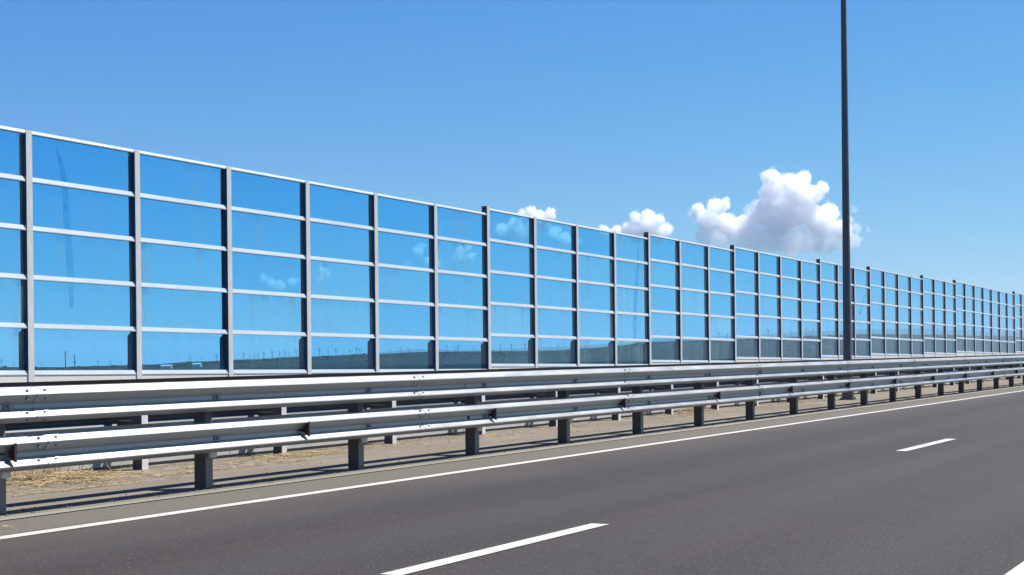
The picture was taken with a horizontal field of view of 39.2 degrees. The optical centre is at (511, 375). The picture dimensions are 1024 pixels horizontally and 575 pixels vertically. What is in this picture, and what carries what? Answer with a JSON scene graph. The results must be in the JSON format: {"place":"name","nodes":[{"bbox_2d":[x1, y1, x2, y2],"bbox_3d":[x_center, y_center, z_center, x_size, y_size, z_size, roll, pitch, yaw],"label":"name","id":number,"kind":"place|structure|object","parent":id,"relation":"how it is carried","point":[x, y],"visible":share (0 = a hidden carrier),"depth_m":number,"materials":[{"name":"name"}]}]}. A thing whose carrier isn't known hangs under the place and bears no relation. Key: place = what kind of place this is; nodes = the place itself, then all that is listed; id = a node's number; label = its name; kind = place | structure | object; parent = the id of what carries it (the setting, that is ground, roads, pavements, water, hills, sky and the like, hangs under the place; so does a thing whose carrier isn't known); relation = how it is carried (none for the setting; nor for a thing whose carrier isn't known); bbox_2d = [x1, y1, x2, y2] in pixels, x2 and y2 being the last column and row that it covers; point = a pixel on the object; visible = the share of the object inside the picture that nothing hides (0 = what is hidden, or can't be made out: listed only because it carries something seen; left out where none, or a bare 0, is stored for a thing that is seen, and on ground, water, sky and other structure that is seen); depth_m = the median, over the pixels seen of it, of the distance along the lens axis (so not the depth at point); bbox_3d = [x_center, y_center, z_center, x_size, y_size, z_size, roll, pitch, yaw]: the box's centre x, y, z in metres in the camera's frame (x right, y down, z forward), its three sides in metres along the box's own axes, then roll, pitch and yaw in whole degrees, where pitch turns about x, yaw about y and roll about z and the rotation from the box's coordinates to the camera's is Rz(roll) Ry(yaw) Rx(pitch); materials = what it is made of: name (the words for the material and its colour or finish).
{"place":"outdoors","nodes":[
{"label":"outdoors","id":0,"kind":"place"},
{"bbox_2d":[0,329,1023,519],"bbox_3d":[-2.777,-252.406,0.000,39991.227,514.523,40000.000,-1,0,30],"label":"terrain","id":1,"kind":"structure","parent":0,"point":[719,350],"depth_m":1426.71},
{"bbox_2d":[161,365,172,368],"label":"farm building","id":2,"kind":"structure","parent":1,"relation":"on","point":[165,366],"depth_m":1406.99,"materials":[{"name":"concrete"}]},
{"bbox_2d":[192,363,201,366],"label":"farm building","id":3,"kind":"structure","parent":1,"relation":"on","point":[197,364],"depth_m":1413.54,"materials":[{"name":"concrete"}]},
{"bbox_2d":[0,387,1023,574],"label":"carriageway","id":4,"kind":"structure","parent":1,"relation":"on","point":[856,495],"depth_m":11.73,"materials":[{"name":"grey asphalt"}]},
{"bbox_2d":[381,523,607,574],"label":"road marking","id":5,"kind":"object","parent":4,"relation":"on","point":[424,566],"visible":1,"depth_m":9.48,"materials":[{"name":"paint"}]},
{"bbox_2d":[0,390,1023,538],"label":"road marking","id":6,"kind":"object","parent":4,"relation":"on","point":[155,515],"visible":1,"depth_m":14.67,"materials":[{"name":"paint"}]},
{"bbox_2d":[0,386,1023,520],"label":"gutter strip","id":7,"kind":"object","parent":4,"relation":"on","point":[91,507],"visible":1,"depth_m":16.49,"materials":[{"name":"concrete"}]},
{"bbox_2d":[897,439,953,450],"bbox_3d":[5.688,0.949,19.681,0.150,0.034,2.800,-1,0,30],"label":"road marking","id":8,"kind":"object","parent":4,"relation":"on","point":[924,445],"visible":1,"depth_m":19.49,"materials":[{"name":"paint"}]},
{"bbox_2d":[1005,561,1023,574],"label":"road marking","id":9,"kind":"object","parent":4,"relation":"on","point":[1018,569],"depth_m":8.23,"materials":[{"name":"paint"}]},
{"bbox_2d":[0,377,1023,517],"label":"median strip","id":10,"kind":"object","parent":1,"relation":"on","point":[166,485],"visible":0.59,"depth_m":19.19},
{"bbox_2d":[6,463,266,491],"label":"dry grass","id":11,"kind":"structure","parent":10,"relation":"on","point":[46,476],"depth_m":15.79,"materials":[{"name":"beige plant"}]},
{"bbox_2d":[0,399,826,526],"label":"straw litter","id":12,"kind":"object","parent":10,"relation":"on","point":[304,455],"visible":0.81,"depth_m":19.26,"materials":[{"name":"beige plant"}]},
{"bbox_2d":[5,389,993,515],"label":"gravel","id":13,"kind":"structure","parent":10,"relation":"on","point":[387,456],"depth_m":18.25,"materials":[{"name":"grey gravel"}]},
{"bbox_2d":[0,355,1023,520],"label":"guardrail","id":14,"kind":"object","parent":10,"relation":"on","point":[204,437],"visible":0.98,"depth_m":16.98,"materials":[{"name":"metal"}]},
{"bbox_2d":[0,354,1023,469],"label":"guardrail","id":15,"kind":"object","parent":10,"relation":"on","point":[141,464],"visible":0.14,"depth_m":22.05,"materials":[{"name":"metal"}]},
{"bbox_2d":[663,407,715,413],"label":"dry weeds","id":16,"kind":"object","parent":10,"relation":"on","point":[685,409],"visible":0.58,"depth_m":32.48,"materials":[{"name":"plant"}]},
{"bbox_2d":[839,0,856,399],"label":"street lamp","id":17,"kind":"object","parent":10,"relation":"on","point":[847,347],"visible":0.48,"depth_m":39.36,"materials":[{"name":"metal"}]},
{"bbox_2d":[2,334,1023,375],"bbox_3d":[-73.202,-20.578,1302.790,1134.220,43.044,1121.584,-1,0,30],"label":"scrub","id":18,"kind":"object","parent":1,"relation":"on","point":[326,356],"visible":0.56,"depth_m":1544.22,"materials":[{"name":"green plant"}]},
{"bbox_2d":[0,0,1023,366],"label":"sky","id":19,"kind":"structure","parent":0,"point":[717,123],"materials":[{"name":"blue"}]},
{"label":"opposite carriageway","id":20,"kind":"structure","parent":0,"visible":0},
{"bbox_2d":[11,376,1022,474],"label":"kerb","id":21,"kind":"structure","parent":20,"relation":"on","point":[162,460],"depth_m":22.52,"materials":[{"name":"concrete"}]},
{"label":"verge","id":22,"kind":"structure","parent":0,"visible":0},
{"bbox_2d":[0,125,1023,382],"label":"noise barrier","id":23,"kind":"object","parent":22,"relation":"on","point":[28,277],"visible":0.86,"depth_m":41.80,"materials":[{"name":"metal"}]}
]}

